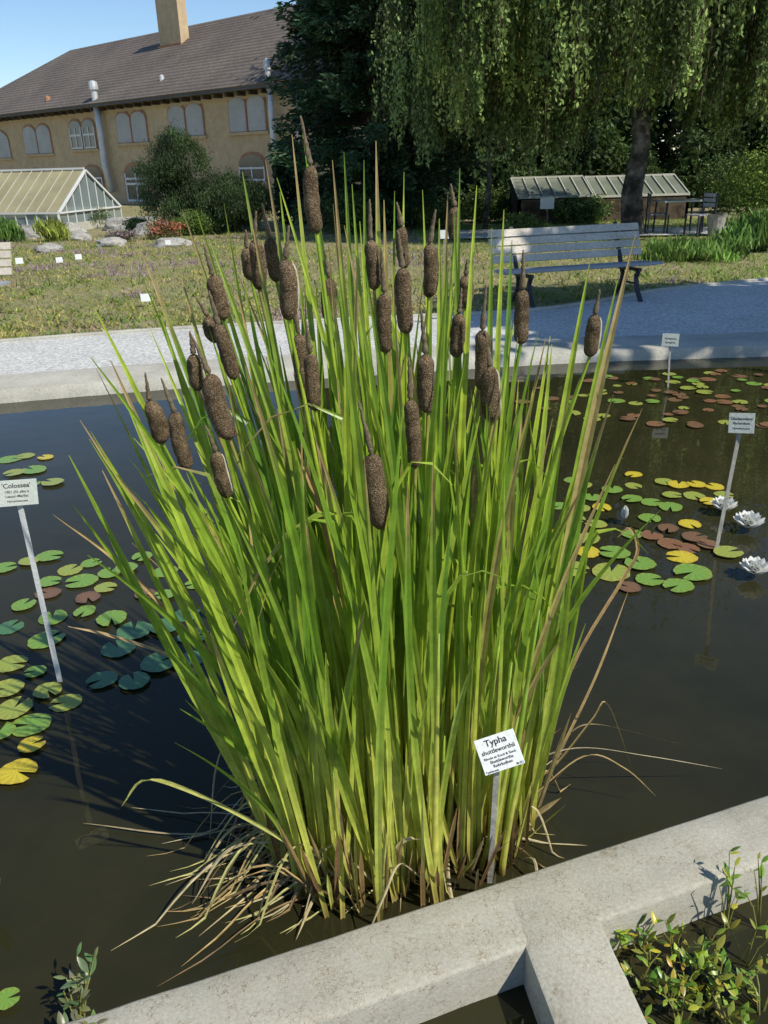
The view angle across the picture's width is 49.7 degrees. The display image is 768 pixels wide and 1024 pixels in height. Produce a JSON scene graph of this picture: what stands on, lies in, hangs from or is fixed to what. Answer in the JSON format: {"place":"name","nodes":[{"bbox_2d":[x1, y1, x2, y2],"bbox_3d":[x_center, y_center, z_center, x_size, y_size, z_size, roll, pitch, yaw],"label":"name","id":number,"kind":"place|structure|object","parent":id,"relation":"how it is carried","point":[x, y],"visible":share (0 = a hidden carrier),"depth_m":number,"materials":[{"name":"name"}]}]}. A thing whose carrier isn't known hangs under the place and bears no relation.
{"place":"outdoors","nodes":[
{"label":"outdoors","id":0,"kind":"place"},
{"bbox_2d":[0,0,679,149],"label":"sky","id":1,"kind":"structure","parent":0,"point":[33,33],"materials":[{"name":"blue"}]},
{"bbox_2d":[0,357,767,1023],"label":"water","id":2,"kind":"structure","parent":0,"point":[682,677],"depth_m":2.86,"materials":[{"name":"liquid"}]},
{"bbox_2d":[0,987,19,1009],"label":"lily pad","id":3,"kind":"object","parent":2,"relation":"on","point":[6,1002],"visible":1,"depth_m":1.94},
{"bbox_2d":[0,620,23,634],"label":"lily pad","id":4,"kind":"object","parent":2,"relation":"on","point":[5,628],"visible":1,"depth_m":3.52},
{"bbox_2d":[0,678,24,696],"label":"lily pad","id":5,"kind":"object","parent":2,"relation":"on","point":[12,686],"visible":1,"depth_m":3.10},
{"bbox_2d":[0,655,27,671],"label":"lily pad","id":6,"kind":"object","parent":2,"relation":"on","point":[6,665],"visible":1,"depth_m":3.26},
{"bbox_2d":[0,696,32,719],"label":"lily pad","id":7,"kind":"object","parent":2,"relation":"on","point":[9,709],"visible":1,"depth_m":2.97,"materials":[{"name":"plant"}]},
{"bbox_2d":[0,758,37,783],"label":"lily pad","id":8,"kind":"object","parent":2,"relation":"on","point":[9,774],"visible":1,"depth_m":2.67,"materials":[{"name":"plant"}]},
{"bbox_2d":[11,598,35,610],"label":"lily pad","id":9,"kind":"object","parent":2,"relation":"on","point":[18,605],"visible":1,"depth_m":3.68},
{"bbox_2d":[0,478,61,681],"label":"plant label","id":10,"kind":"object","parent":2,"relation":"in","point":[20,493],"visible":1,"depth_m":2.87,"materials":[{"name":"white paint"}]},
{"bbox_2d":[17,736,45,752],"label":"lily pad","id":11,"kind":"object","parent":2,"relation":"on","point":[25,745],"visible":1,"depth_m":2.79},
{"bbox_2d":[12,713,51,736],"bbox_3d":[-1.236,0.742,2.897,0.140,0.005,0.130,-6,23,-7],"label":"lily pad","id":12,"kind":"object","parent":2,"relation":"on","point":[38,722],"visible":1,"depth_m":2.90,"materials":[{"name":"plant"}]},
{"bbox_2d":[27,630,65,648],"bbox_3d":[-1.391,0.524,3.409,0.138,0.005,0.150,15,27,36],"label":"lily pad","id":13,"kind":"object","parent":2,"relation":"on","point":[39,640],"visible":0.84,"depth_m":3.40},
{"bbox_2d":[33,682,61,697],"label":"lily pad","id":14,"kind":"object","parent":2,"relation":"on","point":[42,690],"visible":1,"depth_m":3.08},
{"bbox_2d":[38,610,66,624],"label":"lily pad","id":15,"kind":"object","parent":2,"relation":"on","point":[58,616],"visible":0.86,"depth_m":3.58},
{"bbox_2d":[49,694,81,711],"bbox_3d":[-1.157,0.692,3.013,0.115,0.002,0.106,-7,24,-11],"label":"lily pad","id":16,"kind":"object","parent":2,"relation":"on","point":[71,701],"visible":1,"depth_m":3.02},
{"bbox_2d":[57,564,82,575],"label":"lily pad","id":17,"kind":"object","parent":2,"relation":"on","point":[66,570],"visible":1,"depth_m":3.99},
{"bbox_2d":[54,942,108,1023],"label":"leafy herb","id":18,"kind":"object","parent":2,"relation":"on","point":[75,981],"visible":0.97,"depth_m":1.84,"materials":[{"name":"plant"}]},
{"bbox_2d":[65,574,98,587],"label":"lily pad","id":19,"kind":"object","parent":2,"relation":"on","point":[84,580],"visible":1,"depth_m":3.88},
{"bbox_2d":[75,591,100,602],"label":"lily pad","id":20,"kind":"object","parent":2,"relation":"on","point":[92,596],"visible":1,"depth_m":3.73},
{"bbox_2d":[86,671,117,688],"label":"lily pad","id":21,"kind":"object","parent":2,"relation":"on","point":[108,677],"visible":1,"depth_m":3.13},
{"bbox_2d":[96,610,126,625],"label":"lily pad","id":22,"kind":"object","parent":2,"relation":"on","point":[116,616],"visible":1,"depth_m":3.54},
{"bbox_2d":[100,640,134,656],"bbox_3d":[-1.070,0.547,3.334,0.135,0.003,0.137,-18,28,-32],"label":"lily pad","id":23,"kind":"object","parent":2,"relation":"on","point":[108,649],"visible":0.9,"depth_m":3.33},
{"bbox_2d":[116,621,150,639],"bbox_3d":[-1.041,0.492,3.448,0.141,0.005,0.148,-6,24,-13],"label":"lily pad","id":24,"kind":"object","parent":2,"relation":"on","point":[129,631],"visible":0.96,"depth_m":3.44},
{"bbox_2d":[118,671,149,688],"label":"lily pad","id":25,"kind":"object","parent":2,"relation":"on","point":[140,680],"visible":1,"depth_m":3.11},
{"bbox_2d":[140,651,172,671],"bbox_3d":[-0.874,0.582,3.223,0.152,0.006,0.140,-21,31,-39],"label":"lily pad","id":26,"kind":"object","parent":2,"relation":"on","point":[153,662],"visible":0.81,"depth_m":3.21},
{"bbox_2d":[54,116,720,984],"bbox_3d":[0.064,0.124,2.135,1.834,2.083,1.134,-10,25,-19],"label":"cattail clump","id":27,"kind":"object","parent":2,"relation":"in","point":[390,672],"visible":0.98,"depth_m":1.97,"materials":[{"name":"plant"}]},
{"bbox_2d":[474,728,524,882],"bbox_3d":[0.276,0.823,2.097,0.086,0.654,0.118,-14,26,-26],"label":"plant label","id":28,"kind":"object","parent":2,"relation":"in","point":[498,752],"visible":1,"depth_m":1.98,"materials":[{"name":"metal"}]},
{"bbox_2d":[592,563,629,580],"bbox_3d":[1.047,0.276,3.823,0.172,0.004,0.183,7,25,20],"label":"lily pad","id":29,"kind":"object","parent":2,"relation":"on","point":[617,572],"visible":0.89,"depth_m":3.82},
{"bbox_2d":[600,546,630,557],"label":"lily pad","id":30,"kind":"object","parent":2,"relation":"on","point":[624,553],"visible":0.9,"depth_m":3.99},
{"bbox_2d":[610,930,634,957],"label":"pond plant","id":31,"kind":"object","parent":2,"relation":"on","point":[625,944],"visible":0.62,"depth_m":1.99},
{"bbox_2d":[624,556,656,569],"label":"lily pad","id":32,"kind":"object","parent":2,"relation":"on","point":[644,563],"visible":0.91,"depth_m":3.87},
{"bbox_2d":[621,949,667,993],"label":"pond plant","id":33,"kind":"object","parent":2,"relation":"on","point":[653,978],"visible":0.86,"depth_m":1.92,"materials":[{"name":"plant"}]},
{"bbox_2d":[620,912,669,948],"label":"pond plant","id":34,"kind":"object","parent":2,"relation":"on","point":[655,920],"visible":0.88,"depth_m":2.00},
{"bbox_2d":[635,573,663,585],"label":"lily pad","id":35,"kind":"object","parent":2,"relation":"on","point":[646,579],"visible":1,"depth_m":3.74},
{"bbox_2d":[631,931,686,969],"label":"pond plant","id":36,"kind":"object","parent":2,"relation":"on","point":[647,947],"visible":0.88,"depth_m":1.98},
{"bbox_2d":[661,333,678,386],"bbox_3d":[2.287,-1.161,6.690,0.127,0.555,0.021,6,25,18],"label":"plant label","id":37,"kind":"object","parent":2,"relation":"in","point":[670,340],"visible":0.99,"depth_m":6.60,"materials":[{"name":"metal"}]},
{"bbox_2d":[657,967,695,1001],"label":"pond plant","id":38,"kind":"object","parent":2,"relation":"on","point":[674,981],"visible":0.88,"depth_m":1.87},
{"bbox_2d":[663,578,694,591],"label":"lily pad","id":39,"kind":"object","parent":2,"relation":"on","point":[684,585],"visible":1,"depth_m":3.68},
{"bbox_2d":[666,551,697,562],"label":"lily pad","id":40,"kind":"object","parent":2,"relation":"on","point":[686,557],"visible":1,"depth_m":3.94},
{"bbox_2d":[662,978,704,1023],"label":"pond plant","id":41,"kind":"object","parent":2,"relation":"on","point":[693,1008],"visible":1,"depth_m":1.83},
{"bbox_2d":[666,942,703,994],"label":"pond plant","id":42,"kind":"object","parent":2,"relation":"on","point":[694,975],"visible":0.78,"depth_m":1.92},
{"bbox_2d":[663,913,711,954],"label":"pond plant","id":43,"kind":"object","parent":2,"relation":"on","point":[674,930],"visible":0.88,"depth_m":1.97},
{"bbox_2d":[673,563,712,580],"bbox_3d":[1.414,0.273,3.787,0.168,0.004,0.169,-12,26,-22],"label":"lily pad","id":44,"kind":"object","parent":2,"relation":"on","point":[699,572],"visible":1,"depth_m":3.79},
{"bbox_2d":[679,928,726,976],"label":"pond plant","id":45,"kind":"object","parent":2,"relation":"on","point":[706,957],"visible":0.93,"depth_m":1.93,"materials":[{"name":"plant"}]},
{"bbox_2d":[676,976,750,1015],"bbox_3d":[0.728,1.105,1.867,0.145,0.117,0.092,-2,23,0],"label":"pond plant","id":46,"kind":"object","parent":2,"relation":"on","point":[708,1004],"visible":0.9,"depth_m":1.86,"materials":[{"name":"plant"}]},
{"bbox_2d":[693,947,735,982],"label":"pond plant","id":47,"kind":"object","parent":2,"relation":"on","point":[719,973],"visible":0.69,"depth_m":1.91,"materials":[{"name":"plant"}]},
{"bbox_2d":[711,496,737,510],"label":"water lily","id":48,"kind":"object","parent":2,"relation":"on","point":[717,503],"visible":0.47,"depth_m":4.36,"materials":[{"name":"white plant"}]},
{"bbox_2d":[713,546,743,557],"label":"lily pad","id":49,"kind":"object","parent":2,"relation":"on","point":[722,551],"visible":1,"depth_m":3.95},
{"bbox_2d":[707,986,755,1023],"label":"pond plant","id":50,"kind":"object","parent":2,"relation":"on","point":[745,1009],"visible":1,"depth_m":1.80,"materials":[{"name":"plant"}]},
{"bbox_2d":[714,413,754,547],"bbox_3d":[1.629,-0.074,3.893,0.114,0.808,0.034,7,25,20],"label":"plant label","id":51,"kind":"object","parent":2,"relation":"in","point":[740,424],"visible":1,"depth_m":3.78,"materials":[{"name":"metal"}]},
{"bbox_2d":[719,846,749,928],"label":"pond plant","id":52,"kind":"object","parent":2,"relation":"on","point":[729,878],"visible":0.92,"depth_m":2.04,"materials":[{"name":"plant"}]},
{"bbox_2d":[721,912,767,967],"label":"pond plant","id":53,"kind":"object","parent":2,"relation":"on","point":[735,923],"visible":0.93,"depth_m":1.97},
{"bbox_2d":[723,954,767,1000],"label":"pond plant","id":54,"kind":"object","parent":2,"relation":"on","point":[732,989],"visible":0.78,"depth_m":1.89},
{"bbox_2d":[733,510,764,527],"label":"water lily","id":55,"kind":"object","parent":2,"relation":"on","point":[750,519],"visible":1,"depth_m":4.16,"materials":[{"name":"white plant"}]},
{"bbox_2d":[732,852,767,928],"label":"pond plant","id":56,"kind":"object","parent":2,"relation":"on","point":[761,871],"visible":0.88,"depth_m":2.03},
{"bbox_2d":[735,964,767,1014],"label":"pond plant","id":57,"kind":"object","parent":2,"relation":"on","point":[752,989],"visible":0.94,"depth_m":1.87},
{"bbox_2d":[739,556,767,573],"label":"water lily","id":58,"kind":"object","parent":2,"relation":"on","point":[754,565],"visible":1,"depth_m":3.71,"materials":[{"name":"white plant"}]},
{"bbox_2d":[0,150,767,338],"bbox_3d":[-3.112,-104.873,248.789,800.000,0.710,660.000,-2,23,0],"label":"ground","id":59,"kind":"structure","parent":0,"point":[128,211],"depth_m":12.81,"materials":[{"name":"plant"}]},
{"bbox_2d":[0,242,11,285],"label":"park bench","id":60,"kind":"object","parent":59,"relation":"on","point":[5,254],"visible":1,"depth_m":10.23,"materials":[{"name":"white paint"}]},
{"bbox_2d":[0,215,26,241],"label":"leafy clump","id":61,"kind":"object","parent":59,"relation":"on","point":[10,231],"visible":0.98,"depth_m":22.54,"materials":[{"name":"green plant"}]},
{"bbox_2d":[33,243,63,252],"bbox_3d":[-7.636,-5.980,18.881,0.625,0.282,0.468,-14,26,-26],"label":"rock","id":62,"kind":"object","parent":59,"relation":"on","point":[53,247],"visible":0.69,"depth_m":18.74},
{"bbox_2d":[31,215,70,241],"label":"leafy clump","id":63,"kind":"object","parent":59,"relation":"on","point":[54,229],"visible":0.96,"depth_m":22.00,"materials":[{"name":"green plant"}]},
{"bbox_2d":[0,167,121,229],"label":"greenhouse","id":64,"kind":"object","parent":59,"relation":"on","point":[74,196],"visible":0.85,"depth_m":27.26,"materials":[{"name":"glass"}]},
{"bbox_2d":[96,237,126,246],"bbox_3d":[-6.561,-6.462,19.990,0.771,0.349,0.604,-2,23,0],"label":"rock","id":65,"kind":"object","parent":59,"relation":"on","point":[110,241],"visible":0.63,"depth_m":19.77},
{"bbox_2d":[99,229,139,241],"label":"garden shrub","id":66,"kind":"object","parent":59,"relation":"on","point":[127,235],"visible":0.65,"depth_m":21.07,"materials":[{"name":"green plant"}]},
{"bbox_2d":[102,217,146,230],"bbox_3d":[-8.331,-9.119,26.719,1.644,0.754,0.953,-2,23,0],"label":"rock","id":67,"kind":"object","parent":59,"relation":"on","point":[110,224],"visible":0.3,"depth_m":26.38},
{"bbox_2d":[142,217,186,240],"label":"garden shrub","id":68,"kind":"object","parent":59,"relation":"on","point":[161,229],"visible":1,"depth_m":21.66,"materials":[{"name":"red plant"}]},
{"bbox_2d":[126,118,217,223],"bbox_3d":[-6.121,-9.721,24.097,2.799,3.237,2.990,-13,26,-25],"label":"pine bush","id":69,"kind":"object","parent":59,"relation":"on","point":[169,177],"visible":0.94,"depth_m":23.48,"materials":[{"name":"green plant"}]},
{"bbox_2d":[153,237,191,247],"bbox_3d":[-4.968,-6.270,19.444,0.945,0.339,0.543,-2,23,0],"label":"rock","id":70,"kind":"object","parent":59,"relation":"on","point":[175,242],"visible":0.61,"depth_m":19.26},
{"bbox_2d":[169,207,222,235],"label":"garden shrub","id":71,"kind":"object","parent":59,"relation":"on","point":[193,222],"visible":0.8,"depth_m":22.77,"materials":[{"name":"green plant"}]},
{"bbox_2d":[186,164,288,232],"bbox_3d":[-4.246,-8.734,23.445,2.921,2.065,2.980,-17,28,-31],"label":"pine bush","id":72,"kind":"object","parent":59,"relation":"on","point":[228,191],"visible":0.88,"depth_m":22.90,"materials":[{"name":"green plant"}]},
{"bbox_2d":[0,0,541,207],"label":"long building","id":73,"kind":"structure","parent":59,"relation":"on","point":[102,113],"depth_m":46.70,"materials":[{"name":"paint"}]},
{"bbox_2d":[0,130,13,160],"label":"window","id":74,"kind":"structure","parent":73,"relation":"in","point":[5,148],"depth_m":56.56,"materials":[{"name":"glass"}]},
{"bbox_2d":[22,123,55,156],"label":"window","id":75,"kind":"structure","parent":73,"relation":"in","point":[38,142],"depth_m":53.46,"materials":[{"name":"glass"}]},
{"bbox_2d":[68,117,99,151],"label":"window","id":76,"kind":"structure","parent":73,"relation":"in","point":[83,136],"depth_m":49.70,"materials":[{"name":"glass"}]},
{"bbox_2d":[84,164,106,189],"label":"window","id":77,"kind":"structure","parent":73,"relation":"in","point":[94,170],"depth_m":50.00,"materials":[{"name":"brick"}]},
{"bbox_2d":[115,110,150,145],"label":"window","id":78,"kind":"structure","parent":73,"relation":"in","point":[131,129],"depth_m":46.20,"materials":[{"name":"glass"}]},
{"bbox_2d":[123,162,151,201],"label":"window","id":79,"kind":"structure","parent":73,"relation":"in","point":[129,183],"depth_m":47.79,"materials":[{"name":"glass"}]},
{"bbox_2d":[167,103,207,138],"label":"window","id":80,"kind":"structure","parent":73,"relation":"in","point":[191,118],"depth_m":42.65,"materials":[{"name":"glass"}]},
{"bbox_2d":[227,95,269,135],"bbox_3d":[-6.551,-19.061,39.719,3.141,1.791,0.240,19,31,39],"label":"window","id":81,"kind":"structure","parent":73,"relation":"in","point":[245,116],"depth_m":39.65,"materials":[{"name":"glass"}]},
{"bbox_2d":[238,152,268,183],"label":"window","id":82,"kind":"structure","parent":73,"relation":"in","point":[254,163],"depth_m":40.44,"materials":[{"name":"glass"}]},
{"bbox_2d":[304,184,392,236],"bbox_3d":[-0.868,-7.909,21.683,2.391,1.265,2.252,-2,23,0],"label":"garden shrub","id":83,"kind":"object","parent":59,"relation":"on","point":[358,202],"visible":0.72,"depth_m":21.38,"materials":[{"name":"green plant"}]},
{"bbox_2d":[263,0,479,230],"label":"conifer","id":84,"kind":"object","parent":59,"relation":"on","point":[336,32],"visible":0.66,"depth_m":21.93,"materials":[{"name":"green plant"}]},
{"bbox_2d":[0,332,767,403],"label":"pond kerb","id":85,"kind":"structure","parent":59,"relation":"on","point":[35,386],"depth_m":7.55,"materials":[{"name":"concrete"}]},
{"bbox_2d":[0,277,767,341],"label":"bed edging","id":86,"kind":"object","parent":59,"relation":"on","point":[338,319],"visible":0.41,"depth_m":9.46,"materials":[{"name":"concrete"}]},
{"bbox_2d":[271,135,520,223],"bbox_3d":[0.331,-10.641,26.497,7.932,2.787,4.784,-2,23,0],"label":"hedge","id":87,"kind":"object","parent":59,"relation":"on","point":[503,167],"visible":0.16,"depth_m":26.37,"materials":[{"name":"green plant"}]},
{"bbox_2d":[64,796,767,1023],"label":"pond wall","id":88,"kind":"structure","parent":59,"relation":"on","point":[546,936],"depth_m":1.91,"materials":[{"name":"concrete"}]},
{"bbox_2d":[408,199,470,229],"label":"garden shrub","id":89,"kind":"object","parent":59,"relation":"on","point":[441,211],"visible":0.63,"depth_m":22.46,"materials":[{"name":"green plant"}]},
{"bbox_2d":[311,0,590,188],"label":"broadleaf tree","id":90,"kind":"object","parent":59,"relation":"on","point":[459,162],"visible":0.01,"depth_m":35.29,"materials":[{"name":"green plant"}]},
{"bbox_2d":[457,180,511,223],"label":"garden shrub","id":91,"kind":"object","parent":59,"relation":"on","point":[499,202],"visible":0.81,"depth_m":24.45,"materials":[{"name":"green plant"}]},
{"bbox_2d":[367,0,616,229],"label":"weeping birch","id":92,"kind":"object","parent":59,"relation":"on","point":[415,101],"visible":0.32,"depth_m":19.21,"materials":[{"name":"green plant"}]},
{"bbox_2d":[497,210,549,228],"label":"garden shrub","id":93,"kind":"object","parent":59,"relation":"on","point":[520,221],"visible":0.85,"depth_m":20.02,"materials":[{"name":"green plant"}]},
{"bbox_2d":[509,175,593,223],"bbox_3d":[4.761,-8.945,23.732,2.113,1.221,1.605,-2,23,0],"label":"cold frame","id":94,"kind":"object","parent":59,"relation":"on","point":[527,193],"visible":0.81,"depth_m":23.42,"materials":[{"name":"grey glass"}]},
{"bbox_2d":[487,221,662,307],"bbox_3d":[2.311,-2.982,10.004,1.992,0.889,0.800,-7,24,-13],"label":"park bench","id":95,"kind":"object","parent":59,"relation":"on","point":[511,233],"visible":0.86,"depth_m":10.10,"materials":[{"name":"grey paint"}]},
{"bbox_2d":[544,193,617,224],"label":"garden shrub","id":96,"kind":"object","parent":59,"relation":"on","point":[597,208],"visible":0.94,"depth_m":22.83,"materials":[{"name":"green plant"}]},
{"bbox_2d":[412,0,767,235],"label":"weeping birch","id":97,"kind":"object","parent":59,"relation":"on","point":[698,55],"visible":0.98,"depth_m":15.55,"materials":[{"name":"green plant"}]},
{"bbox_2d":[477,115,767,207],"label":"hedge","id":98,"kind":"object","parent":59,"relation":"on","point":[698,151],"visible":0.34,"depth_m":29.08,"materials":[{"name":"green plant"}]},
{"bbox_2d":[509,4,757,184],"bbox_3d":[9.770,-18.186,33.571,12.761,18.789,12.231,-2,23,0],"label":"broadleaf tree","id":99,"kind":"object","parent":59,"relation":"on","point":[661,145],"visible":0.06,"depth_m":32.06,"materials":[{"name":"green plant"}]},
{"bbox_2d":[584,173,689,221],"bbox_3d":[7.320,-9.194,24.202,2.683,1.188,1.605,-2,23,0],"label":"cold frame","id":100,"kind":"object","parent":59,"relation":"on","point":[664,186],"visible":0.64,"depth_m":23.72,"materials":[{"name":"glass"}]},
{"bbox_2d":[632,234,711,262],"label":"leafy clump","id":101,"kind":"object","parent":59,"relation":"on","point":[663,249],"visible":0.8,"depth_m":13.32,"materials":[{"name":"green plant"}]},
{"bbox_2d":[650,77,767,167],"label":"broadleaf tree","id":102,"kind":"object","parent":59,"relation":"on","point":[760,128],"visible":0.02,"depth_m":31.50,"materials":[{"name":"green plant"}]},
{"bbox_2d":[667,232,758,263],"bbox_3d":[5.227,-4.244,13.396,1.368,0.522,1.373,-17,27,-31],"label":"leafy clump","id":103,"kind":"object","parent":59,"relation":"on","point":[733,249],"visible":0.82,"depth_m":13.17,"materials":[{"name":"green plant"}]},
{"bbox_2d":[707,213,727,235],"bbox_3d":[7.065,-6.101,17.646,0.440,0.460,0.429,-2,23,0],"label":"plant pot","id":104,"kind":"object","parent":59,"relation":"on","point":[716,220],"visible":0.79,"depth_m":17.50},
{"bbox_2d":[688,141,756,212],"bbox_3d":[10.848,-10.593,26.261,2.315,2.145,2.040,-2,23,0],"label":"garden shrub","id":105,"kind":"object","parent":59,"relation":"on","point":[708,179],"visible":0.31,"depth_m":26.17,"materials":[{"name":"green plant"}]},
{"bbox_2d":[699,135,767,225],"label":"garden shrub","id":106,"kind":"object","parent":59,"relation":"on","point":[761,194],"visible":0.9,"depth_m":19.88,"materials":[{"name":"green plant"}]},
{"bbox_2d":[708,204,767,250],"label":"leafy clump","id":107,"kind":"object","parent":59,"relation":"on","point":[756,224],"visible":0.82,"depth_m":14.29,"materials":[{"name":"green plant"}]},
{"bbox_2d":[0,280,767,374],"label":"gravel path","id":108,"kind":"structure","parent":0,"point":[733,308],"depth_m":8.71,"materials":[{"name":"gravel"}]},
{"bbox_2d":[460,227,725,238],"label":"garden path","id":109,"kind":"structure","parent":0,"point":[659,231],"depth_m":19.13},
{"bbox_2d":[644,193,669,235],"bbox_3d":[6.078,-6.611,18.413,0.450,0.880,0.430,2,24,9],"label":"garden chair","id":110,"kind":"object","parent":109,"relation":"on","point":[648,205],"visible":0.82,"depth_m":18.33,"materials":[{"name":"grey paint"}]},
{"bbox_2d":[652,198,704,235],"bbox_3d":[6.573,-6.576,18.490,1.000,0.731,0.700,-4,23,-5],"label":"garden table","id":111,"kind":"object","parent":109,"relation":"on","point":[668,201],"visible":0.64,"depth_m":18.28,"materials":[{"name":"paint"}]},
{"bbox_2d":[683,192,718,236],"bbox_3d":[6.755,-6.336,17.689,0.450,0.880,0.430,-10,25,-19],"label":"garden chair","id":112,"kind":"object","parent":109,"relation":"on","point":[702,214],"visible":0.87,"depth_m":17.65,"materials":[{"name":"grey paint"}]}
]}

